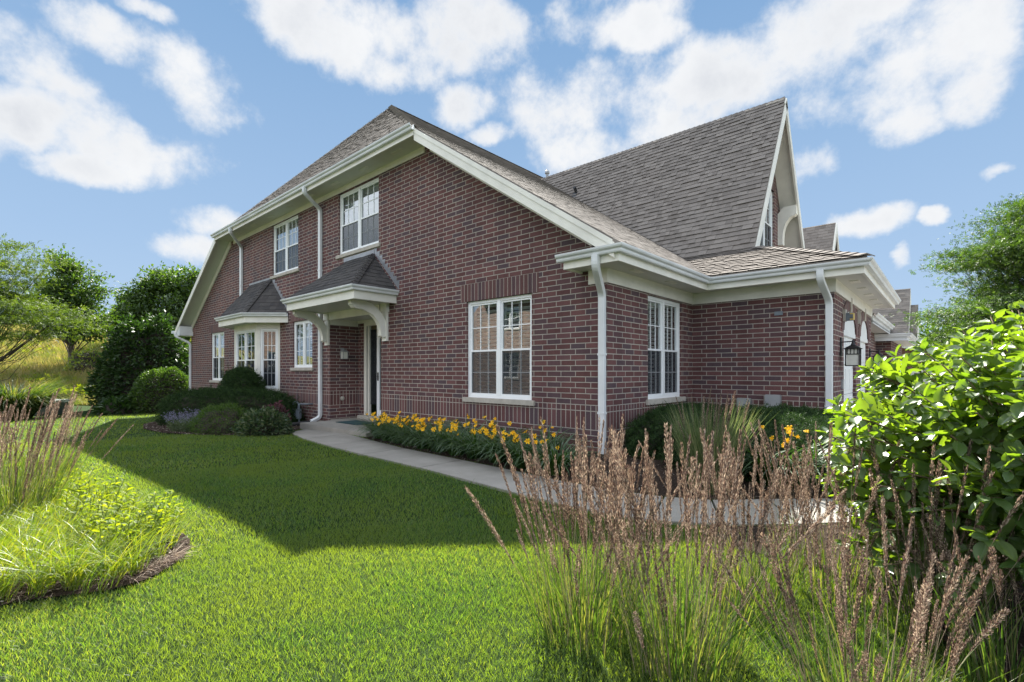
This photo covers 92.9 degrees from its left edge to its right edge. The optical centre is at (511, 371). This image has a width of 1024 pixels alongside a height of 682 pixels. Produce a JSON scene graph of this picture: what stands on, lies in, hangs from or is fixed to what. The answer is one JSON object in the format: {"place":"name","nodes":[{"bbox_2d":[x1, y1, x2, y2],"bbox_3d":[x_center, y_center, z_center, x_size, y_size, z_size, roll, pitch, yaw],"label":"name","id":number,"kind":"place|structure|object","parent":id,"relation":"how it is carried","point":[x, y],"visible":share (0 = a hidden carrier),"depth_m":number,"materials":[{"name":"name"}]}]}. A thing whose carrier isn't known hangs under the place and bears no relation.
{"place":"outdoors","nodes":[
{"label":"outdoors","id":0,"kind":"place"},
{"bbox_2d":[0,385,133,517],"bbox_3d":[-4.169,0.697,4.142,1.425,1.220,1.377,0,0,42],"label":"feather reed grass","id":1,"kind":"object","parent":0,"point":[23,490],"depth_m":4.14,"materials":[{"name":"plant"}]},
{"bbox_2d":[0,348,1007,681],"bbox_3d":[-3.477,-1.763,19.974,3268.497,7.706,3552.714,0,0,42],"label":"ground","id":2,"kind":"structure","parent":0,"point":[428,650],"depth_m":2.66,"materials":[{"name":"green plant"}]},
{"bbox_2d":[0,378,84,419],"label":"grass mound","id":3,"kind":"object","parent":2,"relation":"on","point":[37,395],"depth_m":18.83,"materials":[{"name":"green plant"}]},
{"bbox_2d":[35,399,69,414],"bbox_3d":[-20.383,1.599,21.495,1.021,0.731,0.950,0,0,0],"label":"utility box","id":4,"kind":"object","parent":2,"relation":"on","point":[60,410],"visible":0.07,"depth_m":21.48,"materials":[{"name":"metal"}]},
{"bbox_2d":[0,233,119,380],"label":"locust tree","id":5,"kind":"object","parent":2,"relation":"on","point":[23,308],"visible":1,"depth_m":21.60,"materials":[{"name":"green plant"}]},
{"bbox_2d":[13,244,117,361],"bbox_3d":[-34.454,-4.756,37.702,7.044,9.530,6.717,0,0,42],"label":"oval tree","id":6,"kind":"object","parent":2,"relation":"on","point":[71,282],"visible":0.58,"depth_m":37.43,"materials":[{"name":"green plant"}]},
{"bbox_2d":[62,347,101,374],"bbox_3d":[-31.289,-0.731,35.926,3.473,2.249,2.919,0,0,42],"label":"brush","id":7,"kind":"object","parent":2,"relation":"on","point":[87,358],"visible":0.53,"depth_m":35.22,"materials":[{"name":"green plant"}]},
{"bbox_2d":[0,532,189,604],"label":"planting bed soil","id":8,"kind":"structure","parent":2,"relation":"on","point":[92,587],"depth_m":2.91,"materials":[{"name":"brown soil"}]},
{"bbox_2d":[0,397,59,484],"bbox_3d":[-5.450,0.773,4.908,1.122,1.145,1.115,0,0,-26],"label":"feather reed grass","id":9,"kind":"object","parent":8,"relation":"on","point":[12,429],"depth_m":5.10,"materials":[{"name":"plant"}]},
{"bbox_2d":[32,489,100,530],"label":"leafy perennial","id":10,"kind":"object","parent":8,"relation":"on","point":[84,501],"visible":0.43,"depth_m":3.78,"materials":[{"name":"green plant"}]},
{"bbox_2d":[47,465,99,488],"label":"leafy perennial","id":11,"kind":"object","parent":8,"relation":"on","point":[76,477],"visible":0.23,"depth_m":5.00,"materials":[{"name":"green plant"}]},
{"bbox_2d":[42,478,107,499],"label":"leafy perennial","id":12,"kind":"object","parent":8,"relation":"on","point":[93,488],"visible":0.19,"depth_m":4.54,"materials":[{"name":"green plant"}]},
{"bbox_2d":[0,542,200,602],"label":"dry straw","id":13,"kind":"object","parent":8,"relation":"on","point":[151,563],"visible":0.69,"depth_m":3.02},
{"bbox_2d":[69,477,136,506],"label":"leafy perennial","id":14,"kind":"object","parent":8,"relation":"on","point":[116,485],"visible":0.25,"depth_m":4.30,"materials":[{"name":"green plant"}]},
{"bbox_2d":[74,495,138,537],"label":"leafy perennial","id":15,"kind":"object","parent":8,"relation":"on","point":[120,504],"visible":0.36,"depth_m":3.56,"materials":[{"name":"green plant"}]},
{"bbox_2d":[91,483,145,511],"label":"leafy perennial","id":16,"kind":"object","parent":8,"relation":"on","point":[119,496],"visible":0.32,"depth_m":4.01,"materials":[{"name":"green plant"}]},
{"bbox_2d":[79,502,171,557],"bbox_3d":[-2.615,1.092,3.320,0.518,0.358,0.342,0,0,-38],"label":"leafy perennial","id":17,"kind":"object","parent":8,"relation":"on","point":[93,529],"visible":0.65,"depth_m":3.29,"materials":[{"name":"green plant"}]},
{"bbox_2d":[91,504,168,542],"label":"leafy perennial","id":18,"kind":"object","parent":8,"relation":"on","point":[121,525],"visible":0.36,"depth_m":3.42,"materials":[{"name":"green plant"}]},
{"bbox_2d":[109,491,170,521],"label":"leafy perennial","id":19,"kind":"object","parent":8,"relation":"on","point":[132,506],"visible":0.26,"depth_m":3.85,"materials":[{"name":"green plant"}]},
{"bbox_2d":[129,489,188,535],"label":"leafy perennial","id":20,"kind":"object","parent":8,"relation":"on","point":[170,507],"visible":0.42,"depth_m":3.74,"materials":[{"name":"green plant"}]},
{"bbox_2d":[0,324,190,405],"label":"meadow grass","id":21,"kind":"structure","parent":2,"relation":"on","point":[48,363],"depth_m":35.95,"materials":[{"name":"plant"}]},
{"bbox_2d":[0,438,207,603],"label":"border grass","id":22,"kind":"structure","parent":2,"relation":"on","point":[25,549],"depth_m":3.16,"materials":[{"name":"green plant"}]},
{"bbox_2d":[92,394,137,414],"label":"bush","id":23,"kind":"object","parent":2,"relation":"on","point":[120,405],"visible":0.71,"depth_m":21.01,"materials":[{"name":"green plant"}]},
{"bbox_2d":[102,300,129,338],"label":"tree","id":24,"kind":"object","parent":2,"relation":"on","point":[116,305],"visible":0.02,"depth_m":45.02,"materials":[{"name":"green plant"}]},
{"bbox_2d":[82,308,190,410],"bbox_3d":[-18.230,-0.565,24.493,4.800,5.244,4.619,0,0,-10],"label":"shrub","id":25,"kind":"object","parent":2,"relation":"on","point":[133,349],"visible":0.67,"depth_m":23.20,"materials":[{"name":"green plant"}]},
{"bbox_2d":[90,261,200,344],"bbox_3d":[-28.440,-4.728,40.361,10.051,8.489,7.666,0,0,1],"label":"dense tree","id":26,"kind":"object","parent":2,"relation":"on","point":[167,290],"visible":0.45,"depth_m":38.62,"materials":[{"name":"green plant"}]},
{"bbox_2d":[126,366,188,413],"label":"pale shrub","id":27,"kind":"object","parent":2,"relation":"on","point":[149,387],"visible":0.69,"depth_m":21.52,"materials":[{"name":"green plant"}]},
{"bbox_2d":[143,422,299,434],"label":"planting bed soil","id":28,"kind":"structure","parent":2,"relation":"on","point":[164,430],"depth_m":12.78,"materials":[{"name":"brown soil"}]},
{"bbox_2d":[161,408,201,431],"bbox_3d":[-8.327,1.299,12.479,1.085,0.721,1.397,0,0,-29],"label":"catmint","id":29,"kind":"object","parent":28,"relation":"on","point":[180,424],"visible":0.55,"depth_m":12.21,"materials":[{"name":"purple plant"}]},
{"bbox_2d":[185,401,249,434],"bbox_3d":[-7.040,1.135,11.986,2.063,0.848,1.366,0,0,13],"label":"spirea","id":30,"kind":"object","parent":28,"relation":"on","point":[221,419],"visible":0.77,"depth_m":11.61,"materials":[{"name":"green plant"}]},
{"bbox_2d":[150,384,309,425],"bbox_3d":[-8.306,1.012,14.307,5.133,1.343,1.683,0,0,16],"label":"yew hedge","id":31,"kind":"object","parent":28,"relation":"on","point":[193,399],"visible":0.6,"depth_m":13.87,"materials":[{"name":"green plant"}]},
{"bbox_2d":[217,362,267,395],"bbox_3d":[-8.269,0.685,14.856,2.619,1.986,1.585,0,0,42],"label":"round yew","id":32,"kind":"object","parent":28,"relation":"on","point":[241,376],"visible":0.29,"depth_m":14.46,"materials":[{"name":"green plant"}]},
{"bbox_2d":[230,405,294,436],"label":"rose shrub","id":33,"kind":"object","parent":28,"relation":"on","point":[268,421],"visible":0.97,"depth_m":11.01,"materials":[{"name":"green plant"}]},
{"bbox_2d":[265,400,291,421],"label":"burgundy shrub","id":34,"kind":"object","parent":28,"relation":"on","point":[279,407],"visible":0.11,"depth_m":11.71,"materials":[{"name":"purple plant"}]},
{"bbox_2d":[300,417,376,436],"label":"porch slab","id":35,"kind":"structure","parent":2,"relation":"on","point":[333,425],"depth_m":11.73,"materials":[{"name":"concrete"}]},
{"bbox_2d":[337,420,374,424],"bbox_3d":[-3.947,1.296,12.328,1.000,0.016,0.580,0,0,42],"label":"doormat","id":36,"kind":"object","parent":35,"relation":"on","point":[352,422],"visible":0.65,"depth_m":12.25,"materials":[{"name":"rubber"}]},
{"bbox_2d":[171,96,900,453],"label":"townhouse","id":37,"kind":"structure","parent":2,"relation":"on","point":[391,262],"depth_m":10.32,"materials":[{"name":"brick"}]},
{"bbox_2d":[209,332,223,382],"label":"window","id":38,"kind":"structure","parent":37,"relation":"in","point":[217,338],"depth_m":19.34,"materials":[{"name":"white plastic"}]},
{"bbox_2d":[236,329,254,371],"bbox_3d":[-8.753,-0.400,16.030,1.694,1.890,0.075,0,0,42],"label":"window","id":39,"kind":"structure","parent":37,"relation":"in","point":[245,340],"depth_m":15.98,"materials":[{"name":"white plastic"}]},
{"bbox_2d":[214,278,288,392],"bbox_3d":[-8.706,-0.504,16.047,4.343,5.148,1.251,0,0,42],"label":"bay window","id":40,"kind":"structure","parent":37,"relation":"in","point":[259,307],"depth_m":15.35,"materials":[{"name":"wood"}]},
{"bbox_2d":[261,329,277,388],"bbox_3d":[-7.661,-0.400,15.443,0.541,1.890,0.175,0,0,-3],"label":"window","id":41,"kind":"structure","parent":37,"relation":"in","point":[269,337],"depth_m":15.52,"materials":[{"name":"glass"}]},
{"bbox_2d":[270,215,298,278],"bbox_3d":[-6.876,-3.845,15.353,2.020,1.730,0.670,0,0,42],"label":"window","id":42,"kind":"structure","parent":37,"relation":"in","point":[286,232],"depth_m":15.25,"materials":[{"name":"glass"}]},
{"bbox_2d":[290,320,313,370],"bbox_3d":[-5.990,-0.760,14.559,1.420,1.480,0.670,0,0,42],"label":"window","id":43,"kind":"structure","parent":37,"relation":"in","point":[302,329],"depth_m":14.48,"materials":[{"name":"white plastic"}]},
{"bbox_2d":[336,177,380,259],"bbox_3d":[-3.710,-3.835,12.518,2.060,1.710,0.670,0,0,42],"label":"window","id":44,"kind":"structure","parent":37,"relation":"in","point":[359,207],"depth_m":12.38,"materials":[{"name":"white plastic"}]},
{"bbox_2d":[364,322,380,415],"bbox_3d":[-3.337,-0.040,12.934,2.080,2.620,0.163,0,0,42],"label":"front door","id":45,"kind":"structure","parent":37,"relation":"in","point":[372,342],"depth_m":13.42,"materials":[{"name":"white plastic"}]},
{"bbox_2d":[462,294,534,405],"bbox_3d":[-0.085,-0.385,9.273,1.830,1.970,0.670,0,0,42],"label":"window","id":46,"kind":"structure","parent":37,"relation":"in","point":[499,329],"depth_m":9.29,"materials":[{"name":"glass"}]},
{"bbox_2d":[646,295,685,404],"bbox_3d":[2.656,-0.380,9.269,0.670,1.940,1.630,0,0,42],"label":"window","id":47,"kind":"structure","parent":37,"relation":"in","point":[663,315],"depth_m":9.22,"materials":[{"name":"white plastic"}]},
{"bbox_2d":[760,191,771,245],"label":"window","id":48,"kind":"structure","parent":37,"relation":"in","point":[766,239],"depth_m":13.75,"materials":[{"name":"white plastic"}]},
{"bbox_2d":[841,298,857,410],"bbox_3d":[6.736,0.080,9.756,0.130,3.080,2.200,0,0,42],"label":"garage door","id":49,"kind":"structure","parent":37,"relation":"in","point":[848,327],"depth_m":9.77,"materials":[{"name":"paint"}]},
{"bbox_2d":[858,309,869,398],"bbox_3d":[8.204,0.080,11.395,0.130,3.080,2.000,0,0,42],"label":"garage door","id":50,"kind":"structure","parent":37,"relation":"in","point":[862,332],"depth_m":11.49,"materials":[{"name":"paint"}]},
{"bbox_2d":[293,429,852,525],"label":"walkway","id":51,"kind":"structure","parent":2,"relation":"on","point":[483,474],"depth_m":5.88,"materials":[{"name":"concrete"}]},
{"bbox_2d":[464,414,718,660],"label":"feather reed grass","id":52,"kind":"object","parent":2,"relation":"on","point":[592,601],"depth_m":2.31,"materials":[{"name":"plant"}]},
{"bbox_2d":[364,436,843,499],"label":"planting bed soil","id":53,"kind":"structure","parent":2,"relation":"on","point":[660,484],"depth_m":6.03,"materials":[{"name":"brown soil"}]},
{"bbox_2d":[345,412,403,438],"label":"daylily","id":54,"kind":"object","parent":53,"relation":"on","point":[375,436],"visible":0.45,"depth_m":9.86,"materials":[{"name":"green plant"}]},
{"bbox_2d":[356,413,414,440],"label":"daylily","id":55,"kind":"object","parent":53,"relation":"on","point":[378,427],"visible":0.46,"depth_m":9.43,"materials":[{"name":"green plant"}]},
{"bbox_2d":[357,411,426,431],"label":"daylily","id":56,"kind":"object","parent":53,"relation":"on","point":[383,413],"visible":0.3,"depth_m":9.92,"materials":[{"name":"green plant"}]},
{"bbox_2d":[364,413,429,443],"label":"daylily","id":57,"kind":"object","parent":53,"relation":"on","point":[389,435],"visible":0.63,"depth_m":9.01,"materials":[{"name":"green plant"}]},
{"bbox_2d":[373,415,435,445],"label":"daylily","id":58,"kind":"object","parent":53,"relation":"on","point":[403,437],"visible":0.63,"depth_m":8.62,"materials":[{"name":"green plant"}]},
{"bbox_2d":[383,413,448,429],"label":"daylily","id":59,"kind":"object","parent":53,"relation":"on","point":[414,415],"visible":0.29,"depth_m":9.58,"materials":[{"name":"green plant"}]},
{"bbox_2d":[387,417,454,448],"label":"daylily","id":60,"kind":"object","parent":53,"relation":"on","point":[419,444],"visible":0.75,"depth_m":8.20,"materials":[{"name":"green plant"}]},
{"bbox_2d":[402,419,467,451],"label":"daylily","id":61,"kind":"object","parent":53,"relation":"on","point":[433,448],"visible":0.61,"depth_m":7.81,"materials":[{"name":"green plant"}]},
{"bbox_2d":[411,416,466,434],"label":"daylily","id":62,"kind":"object","parent":53,"relation":"on","point":[440,420],"visible":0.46,"depth_m":9.16,"materials":[{"name":"yellow plant"}]},
{"bbox_2d":[415,419,485,457],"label":"daylily","id":63,"kind":"object","parent":53,"relation":"on","point":[451,450],"visible":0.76,"depth_m":7.42,"materials":[{"name":"green plant"}]},
{"bbox_2d":[428,421,511,458],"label":"daylily","id":64,"kind":"object","parent":53,"relation":"on","point":[471,454],"visible":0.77,"depth_m":7.07,"materials":[{"name":"green plant"}]},
{"bbox_2d":[438,414,503,437],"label":"daylily","id":65,"kind":"object","parent":53,"relation":"on","point":[474,421],"visible":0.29,"depth_m":8.54,"materials":[{"name":"yellow plant"}]},
{"bbox_2d":[452,422,540,463],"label":"daylily","id":66,"kind":"object","parent":53,"relation":"on","point":[502,458],"visible":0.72,"depth_m":6.68,"materials":[{"name":"green plant"}]},
{"bbox_2d":[473,415,554,443],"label":"daylily","id":67,"kind":"object","parent":53,"relation":"on","point":[501,430],"visible":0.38,"depth_m":7.91,"materials":[{"name":"green plant"}]},
{"bbox_2d":[472,429,568,470],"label":"daylily","id":68,"kind":"object","parent":53,"relation":"on","point":[517,461],"visible":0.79,"depth_m":6.29,"materials":[{"name":"green plant"}]},
{"bbox_2d":[508,419,591,453],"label":"daylily","id":69,"kind":"object","parent":53,"relation":"on","point":[549,434],"visible":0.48,"depth_m":7.31,"materials":[{"name":"green plant"}]},
{"bbox_2d":[504,431,603,475],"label":"daylily","id":70,"kind":"object","parent":53,"relation":"on","point":[551,457],"visible":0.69,"depth_m":5.92,"materials":[{"name":"green plant"}]},
{"bbox_2d":[621,400,732,459],"bbox_3d":[2.945,0.909,8.209,1.450,0.874,3.591,0,0,42],"label":"yew shrub","id":71,"kind":"object","parent":53,"relation":"on","point":[649,421],"visible":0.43,"depth_m":7.36,"materials":[{"name":"green plant"}]},
{"bbox_2d":[658,386,779,495],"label":"tall grass","id":72,"kind":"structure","parent":53,"relation":"on","point":[695,444],"depth_m":5.00,"materials":[{"name":"green plant"}]},
{"bbox_2d":[657,399,850,492],"bbox_3d":[3.796,0.890,7.089,2.410,0.927,4.344,0,0,42],"label":"yew hedge","id":73,"kind":"object","parent":53,"relation":"on","point":[799,420],"visible":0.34,"depth_m":6.11,"materials":[{"name":"green plant"}]},
{"bbox_2d":[716,433,835,486],"bbox_3d":[2.901,0.963,5.429,1.743,0.615,1.823,0,0,-10],"label":"daylily","id":74,"kind":"object","parent":53,"relation":"on","point":[765,477],"visible":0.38,"depth_m":5.25,"materials":[{"name":"green plant"}]},
{"bbox_2d":[740,424,847,489],"bbox_3d":[3.073,0.935,5.292,1.808,0.672,1.872,0,0,42],"label":"daylily","id":75,"kind":"object","parent":53,"relation":"on","point":[789,430],"visible":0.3,"depth_m":5.22,"materials":[{"name":"green plant"}]},
{"bbox_2d":[749,428,846,485],"bbox_3d":[3.446,0.952,5.524,1.865,0.639,1.816,0,0,42],"label":"daylily","id":76,"kind":"object","parent":53,"relation":"on","point":[808,431],"visible":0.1,"depth_m":5.29,"materials":[{"name":"green plant"}]},
{"bbox_2d":[532,422,835,681],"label":"feather reed grass","id":77,"kind":"object","parent":2,"relation":"on","point":[698,637],"depth_m":2.07,"materials":[{"name":"plant"}]},
{"bbox_2d":[638,428,846,616],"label":"feather reed grass","id":78,"kind":"object","parent":2,"relation":"on","point":[767,568],"depth_m":2.67,"materials":[{"name":"plant"}]},
{"bbox_2d":[803,223,916,401],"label":"townhouse","id":79,"kind":"structure","parent":2,"relation":"on","point":[885,336],"depth_m":17.29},
{"bbox_2d":[707,524,1023,681],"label":"planting bed soil","id":80,"kind":"structure","parent":2,"relation":"on","point":[945,635],"depth_m":2.86,"materials":[{"name":"brown soil"}]},
{"bbox_2d":[740,420,931,603],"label":"feather reed grass","id":81,"kind":"object","parent":80,"relation":"on","point":[797,489],"depth_m":2.86,"materials":[{"name":"plant"}]},
{"bbox_2d":[815,300,1023,601],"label":"broadleaf shrub","id":82,"kind":"object","parent":80,"relation":"on","point":[956,403],"visible":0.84,"depth_m":2.38,"materials":[{"name":"green plant"}]},
{"bbox_2d":[819,422,1023,654],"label":"feather reed grass","id":83,"kind":"object","parent":80,"relation":"on","point":[941,527],"depth_m":2.30,"materials":[{"name":"brown plant"}]},
{"bbox_2d":[893,513,1023,681],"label":"feather reed grass","id":84,"kind":"object","parent":80,"relation":"on","point":[992,669],"depth_m":2.00,"materials":[{"name":"plant"}]},
{"bbox_2d":[872,288,998,386],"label":"townhouse","id":85,"kind":"structure","parent":2,"relation":"on","point":[898,316],"depth_m":34.16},
{"bbox_2d":[911,370,932,383],"bbox_3d":[25.774,1.395,29.709,3.200,2.950,0.069,0,0,42],"label":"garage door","id":86,"kind":"structure","parent":85,"relation":"in","point":[914,372],"depth_m":30.14,"materials":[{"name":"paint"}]},
{"bbox_2d":[883,192,1023,348],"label":"spreading tree","id":87,"kind":"object","parent":2,"relation":"on","point":[1005,252],"visible":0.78,"depth_m":24.34,"materials":[{"name":"green plant"}]},
{"bbox_2d":[919,316,988,348],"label":"distant tree","id":88,"kind":"object","parent":2,"relation":"on","point":[927,329],"visible":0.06,"depth_m":51.01,"materials":[{"name":"green plant"}]},
{"bbox_2d":[0,0,1023,344],"label":"sky","id":89,"kind":"structure","parent":0,"point":[133,132],"materials":[{"name":"blue"}]},
{"bbox_2d":[709,495,1020,681],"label":"feather reed grass","id":90,"kind":"object","parent":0,"point":[922,599],"depth_m":1.75,"materials":[{"name":"brown plant"}]}
]}

